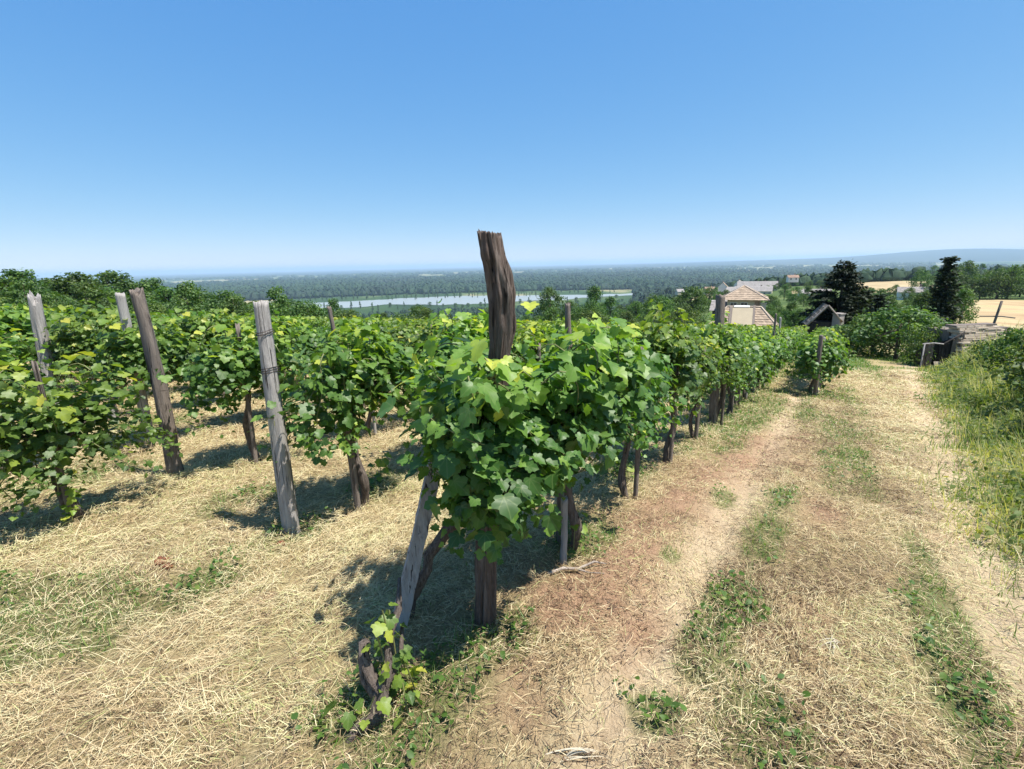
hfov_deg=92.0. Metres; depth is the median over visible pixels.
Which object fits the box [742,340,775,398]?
grapevine
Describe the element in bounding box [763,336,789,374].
grapevine
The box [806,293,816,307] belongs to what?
broadleaf tree
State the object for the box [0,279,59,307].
leafy shrub
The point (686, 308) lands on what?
leafy shrub
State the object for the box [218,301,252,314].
leafy shrub
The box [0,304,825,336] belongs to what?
vine foliage
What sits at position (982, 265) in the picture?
broadleaf tree
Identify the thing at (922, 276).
broadleaf tree
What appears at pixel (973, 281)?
broadleaf tree
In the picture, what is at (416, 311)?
leafy shrub
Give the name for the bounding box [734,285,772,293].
village house
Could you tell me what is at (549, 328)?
grapevine
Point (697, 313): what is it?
leafy shrub
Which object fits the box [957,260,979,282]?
broadleaf tree
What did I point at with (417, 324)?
grapevine
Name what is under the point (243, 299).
broadleaf tree
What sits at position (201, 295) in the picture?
broadleaf tree
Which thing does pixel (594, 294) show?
broadleaf tree
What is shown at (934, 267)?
broadleaf tree
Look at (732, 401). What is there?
wooden stake
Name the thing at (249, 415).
wooden stake
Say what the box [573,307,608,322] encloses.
leafy shrub
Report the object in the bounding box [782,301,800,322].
broadleaf tree
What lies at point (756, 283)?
village house
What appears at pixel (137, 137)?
sky
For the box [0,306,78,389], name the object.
grapevine
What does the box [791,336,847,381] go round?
grapevine
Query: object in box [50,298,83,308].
leafy shrub
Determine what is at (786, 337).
grapevine
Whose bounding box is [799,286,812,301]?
broadleaf tree
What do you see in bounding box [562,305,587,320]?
broadleaf tree
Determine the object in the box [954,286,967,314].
broadleaf tree
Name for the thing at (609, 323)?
grapevine
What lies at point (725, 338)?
grapevine
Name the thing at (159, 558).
soil clod
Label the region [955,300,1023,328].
field
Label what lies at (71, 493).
vine sprout
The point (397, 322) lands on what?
grapevine
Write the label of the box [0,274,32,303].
broadleaf tree
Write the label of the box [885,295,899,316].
broadleaf tree
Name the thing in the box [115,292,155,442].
vineyard post
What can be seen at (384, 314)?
broadleaf tree
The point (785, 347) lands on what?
grapevine
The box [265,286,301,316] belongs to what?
leafy shrub
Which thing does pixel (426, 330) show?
grapevine
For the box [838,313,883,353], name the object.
leafy shrub
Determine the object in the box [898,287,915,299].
broadleaf tree
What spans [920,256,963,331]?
conifer tree
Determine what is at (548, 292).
broadleaf tree
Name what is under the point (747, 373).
grapevine
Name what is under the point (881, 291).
broadleaf tree
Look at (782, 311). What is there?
broadleaf tree
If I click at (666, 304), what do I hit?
broadleaf tree
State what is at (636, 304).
broadleaf tree
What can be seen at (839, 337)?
grapevine
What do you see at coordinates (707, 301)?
broadleaf tree
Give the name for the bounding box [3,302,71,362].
grapevine
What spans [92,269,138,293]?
broadleaf tree
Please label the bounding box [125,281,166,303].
broadleaf tree
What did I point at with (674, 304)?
broadleaf tree
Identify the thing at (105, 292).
broadleaf tree
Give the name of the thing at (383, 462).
vine sprout
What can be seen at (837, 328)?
leafy shrub
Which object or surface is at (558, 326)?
grapevine
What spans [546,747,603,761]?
dry stalks
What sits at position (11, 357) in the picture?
grapevine
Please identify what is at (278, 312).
grapevine
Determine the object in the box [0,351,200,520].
grapevine
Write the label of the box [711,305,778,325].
farmhouse
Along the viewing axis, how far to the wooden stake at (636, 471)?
3.82 m
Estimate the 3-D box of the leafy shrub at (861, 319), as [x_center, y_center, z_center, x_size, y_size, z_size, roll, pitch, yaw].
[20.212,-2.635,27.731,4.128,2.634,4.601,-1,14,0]
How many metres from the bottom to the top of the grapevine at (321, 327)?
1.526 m
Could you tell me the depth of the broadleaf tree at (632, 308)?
160.61 m
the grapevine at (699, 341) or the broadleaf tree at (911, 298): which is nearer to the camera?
the grapevine at (699, 341)
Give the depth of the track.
2.32 m
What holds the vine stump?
on the ground at (494, 679)
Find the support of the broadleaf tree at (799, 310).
on the meadow
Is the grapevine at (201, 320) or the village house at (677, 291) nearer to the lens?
the grapevine at (201, 320)
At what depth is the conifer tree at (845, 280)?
36.54 m
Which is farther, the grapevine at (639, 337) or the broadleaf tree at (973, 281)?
the broadleaf tree at (973, 281)
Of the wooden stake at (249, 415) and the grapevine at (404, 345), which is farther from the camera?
the grapevine at (404, 345)
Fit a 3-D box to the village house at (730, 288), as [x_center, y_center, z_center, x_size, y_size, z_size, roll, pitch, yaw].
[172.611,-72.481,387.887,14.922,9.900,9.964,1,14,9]
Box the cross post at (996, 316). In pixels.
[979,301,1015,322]
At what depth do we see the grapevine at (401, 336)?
10.31 m
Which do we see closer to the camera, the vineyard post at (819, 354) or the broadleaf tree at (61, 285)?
the vineyard post at (819, 354)
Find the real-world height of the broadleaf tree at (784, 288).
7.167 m
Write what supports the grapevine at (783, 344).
on the ground at (494, 679)
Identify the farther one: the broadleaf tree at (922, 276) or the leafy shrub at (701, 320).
the broadleaf tree at (922, 276)
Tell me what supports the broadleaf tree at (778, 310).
on the meadow
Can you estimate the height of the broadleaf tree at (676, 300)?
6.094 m
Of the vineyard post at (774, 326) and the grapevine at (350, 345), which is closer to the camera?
the grapevine at (350, 345)
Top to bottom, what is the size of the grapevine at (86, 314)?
1.645 m
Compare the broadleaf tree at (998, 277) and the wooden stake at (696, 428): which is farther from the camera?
the broadleaf tree at (998, 277)
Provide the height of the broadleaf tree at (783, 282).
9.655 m
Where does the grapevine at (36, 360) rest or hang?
on the ground at (494, 679)
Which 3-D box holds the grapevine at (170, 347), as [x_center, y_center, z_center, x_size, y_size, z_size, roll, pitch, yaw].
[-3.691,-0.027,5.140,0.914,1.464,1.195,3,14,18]
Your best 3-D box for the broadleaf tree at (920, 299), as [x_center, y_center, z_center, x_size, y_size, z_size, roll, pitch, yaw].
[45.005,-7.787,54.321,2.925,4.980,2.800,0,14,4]
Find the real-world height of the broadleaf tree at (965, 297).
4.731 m
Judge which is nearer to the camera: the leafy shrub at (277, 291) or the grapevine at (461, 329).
the grapevine at (461, 329)
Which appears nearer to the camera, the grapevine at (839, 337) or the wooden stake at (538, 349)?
the wooden stake at (538, 349)
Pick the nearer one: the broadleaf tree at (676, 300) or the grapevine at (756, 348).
the grapevine at (756, 348)
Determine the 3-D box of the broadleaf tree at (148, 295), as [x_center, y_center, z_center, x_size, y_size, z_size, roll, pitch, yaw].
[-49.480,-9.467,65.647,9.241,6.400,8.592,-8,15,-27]
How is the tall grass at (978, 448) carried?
on the ground at (494, 679)
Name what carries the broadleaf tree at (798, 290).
on the meadow
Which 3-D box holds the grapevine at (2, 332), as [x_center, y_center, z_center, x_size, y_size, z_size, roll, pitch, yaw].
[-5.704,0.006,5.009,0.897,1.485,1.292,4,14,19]
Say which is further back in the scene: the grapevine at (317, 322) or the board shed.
the board shed
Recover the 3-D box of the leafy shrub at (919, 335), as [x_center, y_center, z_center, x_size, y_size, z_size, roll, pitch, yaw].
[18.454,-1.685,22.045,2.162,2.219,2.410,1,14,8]
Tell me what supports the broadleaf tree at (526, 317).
on the meadow
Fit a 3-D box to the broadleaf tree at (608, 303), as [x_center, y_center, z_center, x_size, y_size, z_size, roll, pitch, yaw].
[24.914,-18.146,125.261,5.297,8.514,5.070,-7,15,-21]
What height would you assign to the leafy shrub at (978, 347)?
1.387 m
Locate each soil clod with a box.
[154,556,169,565]
[162,563,174,569]
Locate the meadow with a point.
(783, 301)
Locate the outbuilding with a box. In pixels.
[709,300,726,316]
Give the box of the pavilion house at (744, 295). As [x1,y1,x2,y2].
[725,285,769,309]
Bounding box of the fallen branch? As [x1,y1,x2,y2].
[547,561,605,575]
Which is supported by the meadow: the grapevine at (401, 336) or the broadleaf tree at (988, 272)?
the broadleaf tree at (988, 272)
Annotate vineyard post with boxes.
[27,290,60,403]
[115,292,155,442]
[129,287,183,475]
[253,300,300,534]
[327,306,336,334]
[474,229,516,628]
[565,303,571,348]
[708,294,724,424]
[772,313,776,336]
[813,334,823,395]
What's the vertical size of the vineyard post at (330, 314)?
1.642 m
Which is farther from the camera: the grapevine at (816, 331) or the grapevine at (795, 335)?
the grapevine at (795, 335)
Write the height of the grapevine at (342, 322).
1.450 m
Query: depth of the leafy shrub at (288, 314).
41.86 m
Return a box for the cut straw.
[0,361,1023,768]
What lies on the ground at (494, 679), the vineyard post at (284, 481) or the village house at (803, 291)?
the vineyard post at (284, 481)
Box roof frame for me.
[802,303,843,333]
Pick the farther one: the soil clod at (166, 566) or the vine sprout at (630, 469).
the vine sprout at (630, 469)
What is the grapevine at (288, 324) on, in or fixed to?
on the ground at (494, 679)
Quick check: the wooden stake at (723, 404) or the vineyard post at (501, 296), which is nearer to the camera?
the vineyard post at (501, 296)
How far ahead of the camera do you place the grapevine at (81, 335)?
5.62 m
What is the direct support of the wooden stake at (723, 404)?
on the ground at (494, 679)
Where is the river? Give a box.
[304,293,632,307]
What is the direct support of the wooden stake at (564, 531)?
on the ground at (494, 679)
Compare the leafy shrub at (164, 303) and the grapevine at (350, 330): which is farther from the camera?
the leafy shrub at (164, 303)
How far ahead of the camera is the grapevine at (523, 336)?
5.57 m
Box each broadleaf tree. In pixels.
[0,268,49,292]
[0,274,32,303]
[3,288,70,304]
[40,278,62,294]
[46,271,114,307]
[77,286,132,305]
[89,289,129,307]
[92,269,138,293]
[122,289,162,302]
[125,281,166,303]
[127,295,160,305]
[139,277,167,303]
[150,286,178,303]
[179,286,221,308]
[198,290,252,312]
[218,296,252,308]
[269,298,299,308]
[324,298,340,311]
[379,312,387,317]
[517,314,532,320]
[531,286,565,320]
[540,299,559,320]
[557,301,578,320]
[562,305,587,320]
[574,299,607,320]
[581,285,606,315]
[603,296,621,318]
[613,305,625,315]
[622,301,643,321]
[624,300,642,318]
[637,293,662,321]
[642,295,676,322]
[660,297,679,312]
[671,286,706,316]
[671,295,689,312]
[689,295,711,316]
[701,287,717,308]
[766,295,779,307]
[766,304,773,310]
[769,310,785,324]
[771,300,782,308]
[774,307,784,321]
[777,308,790,324]
[778,285,788,297]
[779,278,788,287]
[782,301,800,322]
[782,311,800,328]
[787,287,802,301]
[788,308,808,326]
[795,294,809,306]
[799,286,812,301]
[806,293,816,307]
[815,280,823,287]
[868,288,877,294]
[873,288,886,297]
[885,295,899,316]
[887,284,899,296]
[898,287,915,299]
[900,299,912,310]
[906,269,931,286]
[907,291,934,320]
[908,293,921,304]
[923,272,939,288]
[929,265,939,279]
[947,288,979,323]
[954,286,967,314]
[955,271,972,286]
[955,287,980,315]
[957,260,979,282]
[963,277,987,298]
[971,269,1023,299]
[971,274,991,298]
[977,270,994,293]
[979,263,986,273]
[979,267,1020,298]
[988,264,1023,298]
[1014,264,1023,294]
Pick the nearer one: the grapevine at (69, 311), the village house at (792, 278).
the grapevine at (69, 311)
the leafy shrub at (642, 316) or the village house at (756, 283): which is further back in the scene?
the village house at (756, 283)
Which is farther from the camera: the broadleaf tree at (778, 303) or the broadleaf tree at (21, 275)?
the broadleaf tree at (778, 303)
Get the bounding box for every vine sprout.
[48,487,87,523]
[367,452,391,483]
[558,510,587,558]
[612,460,633,477]
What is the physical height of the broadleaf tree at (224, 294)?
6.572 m
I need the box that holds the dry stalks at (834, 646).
[817,634,841,654]
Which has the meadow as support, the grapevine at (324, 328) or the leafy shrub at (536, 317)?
the leafy shrub at (536, 317)
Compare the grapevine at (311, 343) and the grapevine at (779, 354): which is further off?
the grapevine at (779, 354)
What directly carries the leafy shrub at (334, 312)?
on the ground at (494, 679)
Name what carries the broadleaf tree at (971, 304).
on the field at (1012, 308)
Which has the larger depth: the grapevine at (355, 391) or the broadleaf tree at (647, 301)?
the broadleaf tree at (647, 301)
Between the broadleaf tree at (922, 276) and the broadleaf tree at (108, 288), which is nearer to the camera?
the broadleaf tree at (108, 288)
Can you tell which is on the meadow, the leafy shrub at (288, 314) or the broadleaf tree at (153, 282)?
the broadleaf tree at (153, 282)
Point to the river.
(448, 300)
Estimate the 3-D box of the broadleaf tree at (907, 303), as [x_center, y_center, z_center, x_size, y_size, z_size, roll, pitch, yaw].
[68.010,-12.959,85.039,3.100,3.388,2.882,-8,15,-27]
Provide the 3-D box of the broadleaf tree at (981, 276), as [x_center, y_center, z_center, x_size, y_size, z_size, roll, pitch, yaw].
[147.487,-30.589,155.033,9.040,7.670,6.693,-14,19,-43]
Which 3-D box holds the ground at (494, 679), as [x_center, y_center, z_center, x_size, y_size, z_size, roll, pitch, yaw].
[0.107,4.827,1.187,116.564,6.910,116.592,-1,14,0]
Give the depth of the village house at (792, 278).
365.93 m
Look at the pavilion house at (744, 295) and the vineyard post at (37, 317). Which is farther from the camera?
the pavilion house at (744, 295)
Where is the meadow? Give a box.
[674,280,1023,343]
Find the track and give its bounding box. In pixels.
[457,348,1023,768]
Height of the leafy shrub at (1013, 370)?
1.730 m
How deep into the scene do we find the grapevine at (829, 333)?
13.24 m
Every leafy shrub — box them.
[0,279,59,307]
[34,289,71,307]
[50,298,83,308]
[63,280,112,310]
[111,295,149,311]
[147,300,169,313]
[151,299,175,307]
[165,280,217,313]
[171,293,205,313]
[211,295,248,315]
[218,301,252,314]
[230,303,253,315]
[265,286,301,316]
[282,305,317,316]
[290,298,335,316]
[325,309,362,317]
[333,308,360,317]
[390,312,408,319]
[406,304,435,318]
[410,307,438,318]
[532,315,540,320]
[537,306,560,320]
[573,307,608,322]
[619,311,638,322]
[634,314,645,320]
[641,305,659,322]
[653,314,676,323]
[670,303,696,322]
[673,309,702,323]
[687,316,710,323]
[831,323,856,345]
[835,314,912,357]
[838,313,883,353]
[847,302,952,361]
[897,322,944,366]
[900,312,947,356]
[965,337,1022,367]
[968,324,1023,381]
[982,334,1023,396]
[999,375,1023,420]
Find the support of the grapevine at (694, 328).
on the ground at (494, 679)
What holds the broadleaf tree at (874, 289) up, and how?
on the meadow
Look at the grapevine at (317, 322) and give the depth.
15.48 m
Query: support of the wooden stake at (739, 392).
on the ground at (494, 679)
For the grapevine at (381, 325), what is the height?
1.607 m
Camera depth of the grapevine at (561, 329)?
9.49 m
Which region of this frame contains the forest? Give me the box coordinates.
[100,261,1021,303]
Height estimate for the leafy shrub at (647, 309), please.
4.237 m
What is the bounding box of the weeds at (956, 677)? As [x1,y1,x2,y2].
[0,373,1023,768]
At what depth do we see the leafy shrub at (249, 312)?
42.93 m
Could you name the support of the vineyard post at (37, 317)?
on the ground at (494, 679)
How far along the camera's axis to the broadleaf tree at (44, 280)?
69.56 m
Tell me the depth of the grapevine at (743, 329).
19.88 m
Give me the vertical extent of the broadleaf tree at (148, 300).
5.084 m
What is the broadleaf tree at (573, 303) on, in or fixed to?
on the meadow
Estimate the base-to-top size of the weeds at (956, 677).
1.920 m
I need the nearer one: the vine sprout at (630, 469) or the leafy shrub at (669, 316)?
the vine sprout at (630, 469)
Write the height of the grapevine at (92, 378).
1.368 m
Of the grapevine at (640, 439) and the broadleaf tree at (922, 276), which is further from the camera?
the broadleaf tree at (922, 276)
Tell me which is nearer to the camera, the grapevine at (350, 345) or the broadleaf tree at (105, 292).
the grapevine at (350, 345)
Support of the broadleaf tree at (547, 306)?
on the meadow
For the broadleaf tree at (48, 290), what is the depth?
41.70 m
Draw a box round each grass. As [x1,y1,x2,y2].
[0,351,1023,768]
[899,320,1023,768]
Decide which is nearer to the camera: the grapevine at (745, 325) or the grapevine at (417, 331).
the grapevine at (417, 331)
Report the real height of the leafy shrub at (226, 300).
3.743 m
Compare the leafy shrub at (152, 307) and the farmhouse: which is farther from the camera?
the farmhouse
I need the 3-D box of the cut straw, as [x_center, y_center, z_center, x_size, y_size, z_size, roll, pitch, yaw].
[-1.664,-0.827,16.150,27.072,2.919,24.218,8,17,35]
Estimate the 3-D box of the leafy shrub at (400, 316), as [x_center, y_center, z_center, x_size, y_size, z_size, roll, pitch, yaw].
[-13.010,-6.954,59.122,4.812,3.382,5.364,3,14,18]
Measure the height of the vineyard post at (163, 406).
1.699 m
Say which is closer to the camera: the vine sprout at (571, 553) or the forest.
the vine sprout at (571, 553)
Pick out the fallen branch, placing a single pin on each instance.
(572, 568)
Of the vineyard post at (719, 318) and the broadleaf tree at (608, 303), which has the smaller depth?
the vineyard post at (719, 318)
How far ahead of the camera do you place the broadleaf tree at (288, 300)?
62.63 m
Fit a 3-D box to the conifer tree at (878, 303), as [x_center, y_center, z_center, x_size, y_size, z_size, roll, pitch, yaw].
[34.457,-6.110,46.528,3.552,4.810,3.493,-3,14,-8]
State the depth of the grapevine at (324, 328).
12.64 m
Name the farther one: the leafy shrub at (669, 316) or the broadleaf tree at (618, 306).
the broadleaf tree at (618, 306)
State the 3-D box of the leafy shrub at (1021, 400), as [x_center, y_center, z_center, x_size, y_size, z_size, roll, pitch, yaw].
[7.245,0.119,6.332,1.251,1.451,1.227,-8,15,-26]
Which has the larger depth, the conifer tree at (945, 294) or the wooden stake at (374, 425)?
the conifer tree at (945, 294)
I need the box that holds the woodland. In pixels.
[326,264,1023,319]
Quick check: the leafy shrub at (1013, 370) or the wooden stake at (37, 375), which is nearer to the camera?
the wooden stake at (37, 375)
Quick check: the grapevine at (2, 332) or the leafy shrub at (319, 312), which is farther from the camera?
the leafy shrub at (319, 312)
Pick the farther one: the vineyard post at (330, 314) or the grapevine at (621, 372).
the vineyard post at (330, 314)
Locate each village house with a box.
[675,289,684,294]
[718,282,727,290]
[721,287,734,297]
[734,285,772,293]
[737,280,777,290]
[786,274,798,281]
[798,287,831,294]
[896,284,929,299]
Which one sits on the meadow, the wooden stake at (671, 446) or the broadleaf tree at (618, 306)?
the broadleaf tree at (618, 306)
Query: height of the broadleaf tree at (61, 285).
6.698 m
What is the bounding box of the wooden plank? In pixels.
[393,460,438,634]
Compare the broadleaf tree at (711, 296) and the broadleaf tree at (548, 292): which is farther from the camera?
the broadleaf tree at (711, 296)
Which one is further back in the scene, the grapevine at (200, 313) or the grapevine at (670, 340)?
the grapevine at (200, 313)
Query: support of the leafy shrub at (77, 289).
on the ground at (494, 679)
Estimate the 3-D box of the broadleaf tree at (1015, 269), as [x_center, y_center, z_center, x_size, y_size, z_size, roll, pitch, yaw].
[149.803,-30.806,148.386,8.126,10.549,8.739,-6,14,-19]
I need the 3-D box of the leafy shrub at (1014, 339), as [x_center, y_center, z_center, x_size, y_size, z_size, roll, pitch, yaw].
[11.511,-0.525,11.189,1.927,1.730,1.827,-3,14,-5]
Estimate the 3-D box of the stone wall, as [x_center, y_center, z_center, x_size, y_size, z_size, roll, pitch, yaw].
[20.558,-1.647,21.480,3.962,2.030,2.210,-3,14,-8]
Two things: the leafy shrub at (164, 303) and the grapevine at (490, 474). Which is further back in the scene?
the leafy shrub at (164, 303)
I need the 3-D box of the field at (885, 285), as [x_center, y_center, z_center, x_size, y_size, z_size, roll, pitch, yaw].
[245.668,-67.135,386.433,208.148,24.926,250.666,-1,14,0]
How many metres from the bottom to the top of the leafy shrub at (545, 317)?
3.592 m
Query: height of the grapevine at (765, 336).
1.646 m
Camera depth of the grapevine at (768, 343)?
11.09 m
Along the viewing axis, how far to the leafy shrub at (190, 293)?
38.29 m
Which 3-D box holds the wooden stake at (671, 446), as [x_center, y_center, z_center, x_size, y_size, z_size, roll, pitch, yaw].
[1.572,0.321,4.810,0.093,1.145,0.044,-14,19,-43]
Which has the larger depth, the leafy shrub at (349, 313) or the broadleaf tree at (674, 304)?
the broadleaf tree at (674, 304)
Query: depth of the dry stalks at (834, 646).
2.16 m
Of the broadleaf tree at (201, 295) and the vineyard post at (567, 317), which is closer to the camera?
the vineyard post at (567, 317)
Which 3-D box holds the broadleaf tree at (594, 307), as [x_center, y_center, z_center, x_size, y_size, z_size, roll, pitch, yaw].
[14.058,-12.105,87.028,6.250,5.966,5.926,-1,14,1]
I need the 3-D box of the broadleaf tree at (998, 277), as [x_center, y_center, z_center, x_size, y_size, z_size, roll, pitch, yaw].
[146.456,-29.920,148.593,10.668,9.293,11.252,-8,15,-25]
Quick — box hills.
[6,249,1023,280]
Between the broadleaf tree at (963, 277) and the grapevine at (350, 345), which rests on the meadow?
the broadleaf tree at (963, 277)
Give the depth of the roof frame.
36.14 m
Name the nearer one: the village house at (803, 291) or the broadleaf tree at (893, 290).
the broadleaf tree at (893, 290)
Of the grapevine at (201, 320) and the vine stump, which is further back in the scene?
the grapevine at (201, 320)
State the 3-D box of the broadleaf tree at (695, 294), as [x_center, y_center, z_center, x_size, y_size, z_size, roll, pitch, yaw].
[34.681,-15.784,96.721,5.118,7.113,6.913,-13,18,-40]
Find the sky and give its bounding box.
[0,0,1023,277]
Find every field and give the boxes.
[685,281,932,300]
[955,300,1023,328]
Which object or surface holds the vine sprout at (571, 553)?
on the ground at (494, 679)
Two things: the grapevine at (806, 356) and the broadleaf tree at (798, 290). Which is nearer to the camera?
the grapevine at (806, 356)
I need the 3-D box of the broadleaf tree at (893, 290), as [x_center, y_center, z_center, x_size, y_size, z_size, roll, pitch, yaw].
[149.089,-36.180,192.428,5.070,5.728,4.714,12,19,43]
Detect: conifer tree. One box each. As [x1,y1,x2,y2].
[792,259,882,340]
[865,294,894,339]
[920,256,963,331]
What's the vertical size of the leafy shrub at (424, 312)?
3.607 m
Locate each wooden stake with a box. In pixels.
[31,361,74,522]
[235,323,258,464]
[334,373,361,512]
[367,351,376,434]
[537,343,540,367]
[556,465,562,543]
[559,495,567,565]
[633,346,643,499]
[668,360,678,463]
[693,348,705,439]
[720,351,728,425]
[730,380,734,414]
[737,384,740,405]
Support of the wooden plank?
on the ground at (494, 679)
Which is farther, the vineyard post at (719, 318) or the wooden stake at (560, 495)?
the vineyard post at (719, 318)
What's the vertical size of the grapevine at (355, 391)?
1.435 m
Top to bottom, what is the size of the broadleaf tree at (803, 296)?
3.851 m
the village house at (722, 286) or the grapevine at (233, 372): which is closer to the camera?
the grapevine at (233, 372)
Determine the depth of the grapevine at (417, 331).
12.79 m
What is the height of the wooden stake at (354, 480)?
1.130 m
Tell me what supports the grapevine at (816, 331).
on the track
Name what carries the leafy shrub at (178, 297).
on the ground at (494, 679)
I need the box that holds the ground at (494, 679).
[0,343,1022,768]
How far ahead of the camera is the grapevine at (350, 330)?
7.27 m
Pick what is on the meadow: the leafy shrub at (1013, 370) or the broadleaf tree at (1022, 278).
the broadleaf tree at (1022, 278)
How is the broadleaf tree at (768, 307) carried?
on the meadow
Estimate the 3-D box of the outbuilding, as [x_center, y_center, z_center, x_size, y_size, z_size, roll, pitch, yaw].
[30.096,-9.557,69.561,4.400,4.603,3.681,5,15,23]
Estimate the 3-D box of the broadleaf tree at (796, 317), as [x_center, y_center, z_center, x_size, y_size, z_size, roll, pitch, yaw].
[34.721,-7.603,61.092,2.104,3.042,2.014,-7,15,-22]
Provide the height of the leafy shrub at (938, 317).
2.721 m
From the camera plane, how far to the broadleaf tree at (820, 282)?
368.84 m
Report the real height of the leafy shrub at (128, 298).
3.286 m
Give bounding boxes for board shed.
[914,332,964,366]
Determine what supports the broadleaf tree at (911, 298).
on the meadow
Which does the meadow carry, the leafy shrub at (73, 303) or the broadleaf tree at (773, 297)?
the broadleaf tree at (773, 297)
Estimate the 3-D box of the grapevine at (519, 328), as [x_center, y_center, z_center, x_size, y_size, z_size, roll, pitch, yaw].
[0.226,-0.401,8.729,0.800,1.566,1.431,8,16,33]
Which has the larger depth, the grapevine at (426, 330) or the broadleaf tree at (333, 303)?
the broadleaf tree at (333, 303)
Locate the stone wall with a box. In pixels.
[926,323,1009,355]
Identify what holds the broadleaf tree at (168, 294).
on the meadow
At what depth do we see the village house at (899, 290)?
176.23 m
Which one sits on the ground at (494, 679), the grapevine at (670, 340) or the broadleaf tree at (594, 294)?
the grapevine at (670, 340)
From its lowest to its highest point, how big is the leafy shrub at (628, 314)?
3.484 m
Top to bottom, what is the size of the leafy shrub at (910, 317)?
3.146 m
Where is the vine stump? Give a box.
[323,577,429,743]
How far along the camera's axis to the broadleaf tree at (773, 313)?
69.02 m
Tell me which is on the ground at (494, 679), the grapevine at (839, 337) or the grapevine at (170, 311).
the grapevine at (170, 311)
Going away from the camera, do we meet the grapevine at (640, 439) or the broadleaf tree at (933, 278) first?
the grapevine at (640, 439)
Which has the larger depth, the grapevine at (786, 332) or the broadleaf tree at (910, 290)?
the broadleaf tree at (910, 290)
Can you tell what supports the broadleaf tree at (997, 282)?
on the meadow
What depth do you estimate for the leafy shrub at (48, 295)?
38.45 m
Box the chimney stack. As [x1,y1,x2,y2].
[831,312,845,330]
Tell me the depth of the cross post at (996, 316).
22.75 m
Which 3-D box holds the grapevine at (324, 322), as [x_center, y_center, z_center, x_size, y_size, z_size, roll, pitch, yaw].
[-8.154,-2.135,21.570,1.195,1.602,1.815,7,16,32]
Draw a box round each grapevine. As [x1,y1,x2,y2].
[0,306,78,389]
[0,322,23,365]
[0,328,80,474]
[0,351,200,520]
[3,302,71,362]
[15,327,37,369]
[17,296,191,396]
[18,313,113,381]
[41,312,126,417]
[44,305,79,316]
[86,315,210,439]
[123,311,315,460]
[150,309,190,324]
[163,310,239,372]
[166,306,241,393]
[196,313,311,398]
[237,310,321,373]
[247,317,438,507]
[279,316,328,390]
[293,316,326,330]
[301,316,325,330]
[313,313,387,365]
[313,319,348,373]
[315,317,409,433]
[315,318,385,372]
[320,319,328,324]
[354,313,414,337]
[374,301,616,618]
[379,321,420,343]
[389,320,415,332]
[397,298,536,420]
[399,333,422,354]
[403,316,459,385]
[411,321,426,329]
[415,326,422,334]
[436,317,689,549]
[511,319,557,372]
[513,325,549,354]
[542,320,574,342]
[545,323,564,336]
[547,314,591,360]
[589,313,684,498]
[593,317,634,352]
[630,298,729,463]
[634,326,652,347]
[680,329,741,438]
[684,325,705,343]
[698,311,757,423]
[725,329,759,413]
[730,329,773,404]
[734,323,754,341]
[742,324,760,339]
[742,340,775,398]
[747,327,794,387]
[748,337,785,391]
[753,334,784,380]
[763,327,803,354]
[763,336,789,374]
[767,327,797,369]
[772,335,792,375]
[784,329,801,361]
[784,333,856,393]
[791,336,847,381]
[797,326,858,381]
[800,330,845,359]
[807,326,847,372]
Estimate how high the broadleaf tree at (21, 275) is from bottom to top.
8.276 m
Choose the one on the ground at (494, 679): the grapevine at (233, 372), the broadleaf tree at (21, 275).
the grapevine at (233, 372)

